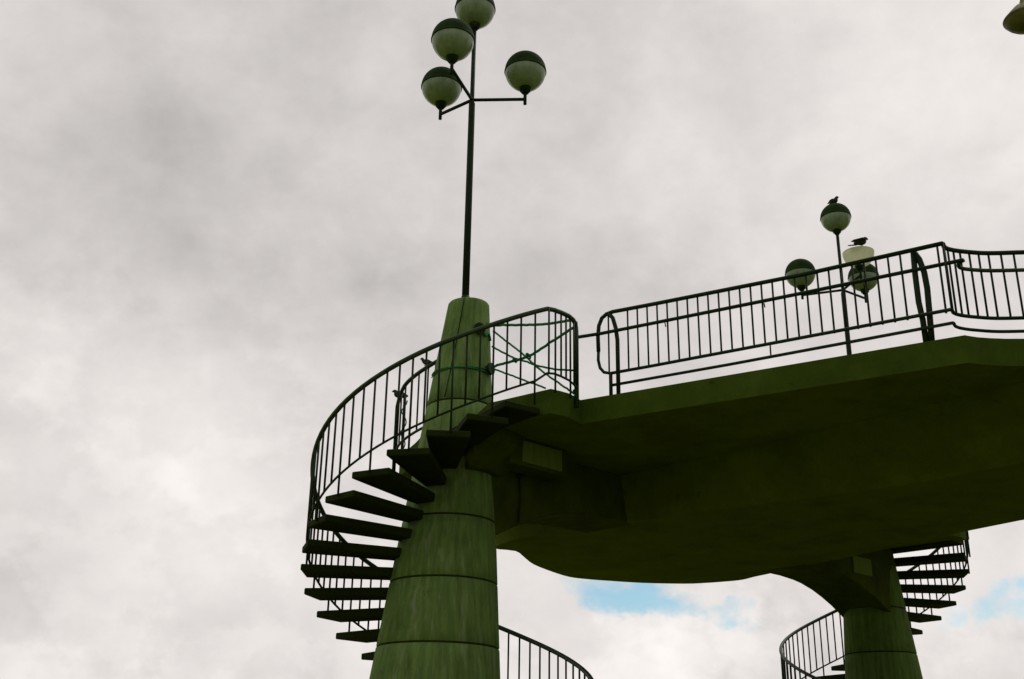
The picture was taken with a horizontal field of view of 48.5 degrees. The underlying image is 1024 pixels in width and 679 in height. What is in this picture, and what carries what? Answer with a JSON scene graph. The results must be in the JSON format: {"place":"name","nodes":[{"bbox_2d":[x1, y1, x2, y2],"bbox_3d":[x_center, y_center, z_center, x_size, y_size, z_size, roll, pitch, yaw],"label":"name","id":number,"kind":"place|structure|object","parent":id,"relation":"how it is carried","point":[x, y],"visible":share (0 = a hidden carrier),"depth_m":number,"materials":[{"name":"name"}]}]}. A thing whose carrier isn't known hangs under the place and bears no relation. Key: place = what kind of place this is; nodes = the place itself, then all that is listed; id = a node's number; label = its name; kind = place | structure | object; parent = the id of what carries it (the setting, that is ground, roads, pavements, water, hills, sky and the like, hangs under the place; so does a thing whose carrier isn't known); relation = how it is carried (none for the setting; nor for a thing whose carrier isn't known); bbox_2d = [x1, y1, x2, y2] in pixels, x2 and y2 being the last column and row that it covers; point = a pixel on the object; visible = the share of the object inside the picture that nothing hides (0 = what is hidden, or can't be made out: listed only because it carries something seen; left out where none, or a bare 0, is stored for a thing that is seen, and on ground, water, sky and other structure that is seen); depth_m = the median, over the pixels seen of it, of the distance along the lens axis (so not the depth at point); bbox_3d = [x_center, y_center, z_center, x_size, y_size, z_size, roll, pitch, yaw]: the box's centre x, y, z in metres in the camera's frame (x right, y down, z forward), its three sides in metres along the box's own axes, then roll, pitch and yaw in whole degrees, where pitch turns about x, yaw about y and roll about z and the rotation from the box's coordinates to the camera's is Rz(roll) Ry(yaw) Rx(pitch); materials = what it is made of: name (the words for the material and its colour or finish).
{"place":"outdoors","nodes":[
{"label":"outdoors","id":0,"kind":"place"},
{"bbox_2d":[0,0,1023,678],"label":"sky","id":1,"kind":"structure","parent":0,"point":[221,220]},
{"label":"ground","id":2,"kind":"structure","parent":0,"visible":0},
{"bbox_2d":[369,297,499,678],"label":"concrete pillar","id":3,"kind":"structure","parent":2,"relation":"on","point":[440,618],"depth_m":14.27,"materials":[{"name":"paint"}]},
{"bbox_2d":[474,322,484,334],"bbox_3d":[-0.469,-0.141,15.872,0.170,0.170,0.105,13,-25,-28],"label":"wall bracket","id":4,"kind":"object","parent":3,"relation":"attached to","point":[478,324],"depth_m":15.83,"materials":[{"name":"metal"}]},
{"bbox_2d":[421,0,545,296],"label":"globe lamp","id":5,"kind":"object","parent":3,"relation":"on","point":[453,41],"visible":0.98,"depth_m":17.52,"materials":[{"name":"paint"}]},
{"bbox_2d":[485,363,494,374],"bbox_3d":[-0.323,0.412,15.741,0.105,0.170,0.170,-11,-25,28],"label":"wall bracket","id":6,"kind":"object","parent":3,"relation":"attached to","point":[488,368],"depth_m":15.68,"materials":[{"name":"metal"}]},
{"bbox_2d":[431,319,573,396],"bbox_3d":[-0.070,0.348,15.453,2.299,1.465,0.543,-10,-24,25],"label":"rope","id":7,"kind":"object","parent":3,"relation":"attached to","point":[525,355],"visible":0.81,"depth_m":15.35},
{"bbox_2d":[399,335,1023,616],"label":"footbridge","id":8,"kind":"object","parent":3,"relation":"on","point":[833,481],"visible":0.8,"depth_m":15.17,"materials":[{"name":"concrete"}]},
{"bbox_2d":[392,359,436,470],"bbox_3d":[-1.421,1.200,16.701,0.219,1.448,1.808,10,-23,-21],"label":"landing guard","id":9,"kind":"object","parent":8,"relation":"on","point":[397,442],"visible":0.55,"depth_m":17.04,"materials":[{"name":"green paint"}]},
{"bbox_2d":[392,390,407,397],"bbox_3d":[-1.739,0.856,17.670,0.257,0.155,0.123,1,-22,0],"label":"pigeon","id":10,"kind":"object","parent":9,"relation":"on","point":[395,392],"visible":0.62,"depth_m":17.64,"materials":[{"name":"black"}]},
{"bbox_2d":[400,400,407,447],"bbox_3d":[-1.677,1.436,17.497,0.099,1.061,0.097,1,-22,0],"label":"rope","id":11,"kind":"object","parent":9,"relation":"attached to","point":[405,424],"visible":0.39,"depth_m":17.56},
{"bbox_2d":[420,358,431,365],"bbox_3d":[-1.245,0.321,16.610,0.240,0.150,0.101,-8,-24,22],"label":"pigeon","id":12,"kind":"object","parent":9,"relation":"on","point":[423,360],"visible":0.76,"depth_m":16.58,"materials":[{"name":"black"}]},
{"bbox_2d":[515,474,524,522],"bbox_3d":[0.108,2.138,15.315,0.133,0.673,0.054,1,-22,0],"label":"conduit","id":13,"kind":"object","parent":8,"relation":"attached to","point":[519,476],"visible":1,"depth_m":15.34,"materials":[{"name":"grey metal"}]},
{"bbox_2d":[579,241,1023,394],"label":"deck railing","id":14,"kind":"object","parent":8,"relation":"on","point":[929,313],"visible":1,"depth_m":13.32,"materials":[{"name":"black metal"}]},
{"bbox_2d":[785,203,878,354],"bbox_3d":[6.880,-0.449,23.588,2.048,5.474,1.815,1,-22,0],"label":"globe lamp","id":15,"kind":"object","parent":8,"relation":"on","point":[835,218],"visible":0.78,"depth_m":24.28,"materials":[{"name":"paint"}]},
{"bbox_2d":[827,196,838,203],"bbox_3d":[6.999,-3.009,24.784,0.292,0.175,0.139,-19,-29,40],"label":"pigeon","id":16,"kind":"object","parent":15,"relation":"on","point":[835,200],"visible":0.78,"depth_m":24.72,"materials":[{"name":"black"}]},
{"bbox_2d":[848,237,867,245],"bbox_3d":[7.083,-2.003,23.247,0.417,0.216,0.364,1,-22,0],"label":"pigeon","id":17,"kind":"object","parent":15,"relation":"on","point":[861,241],"visible":1,"depth_m":23.18,"materials":[{"name":"black"}]},
{"bbox_2d":[300,306,593,678],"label":"spiral staircase","id":18,"kind":"structure","parent":2,"relation":"on","point":[446,449],"depth_m":14.24,"materials":[{"name":"metal"}]},
{"bbox_2d":[779,531,970,678],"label":"spiral staircase","id":19,"kind":"structure","parent":2,"relation":"on","point":[915,562],"depth_m":21.71,"materials":[{"name":"metal"}]},
{"bbox_2d":[843,562,922,678],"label":"concrete pillar","id":20,"kind":"structure","parent":2,"relation":"on","point":[879,644],"depth_m":20.86,"materials":[{"name":"paint"}]},
{"bbox_2d":[1003,0,1023,34],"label":"street lamp","id":21,"kind":"object","parent":2,"relation":"on","point":[1013,21],"visible":1,"depth_m":15.49,"materials":[{"name":"paint"}]}
]}

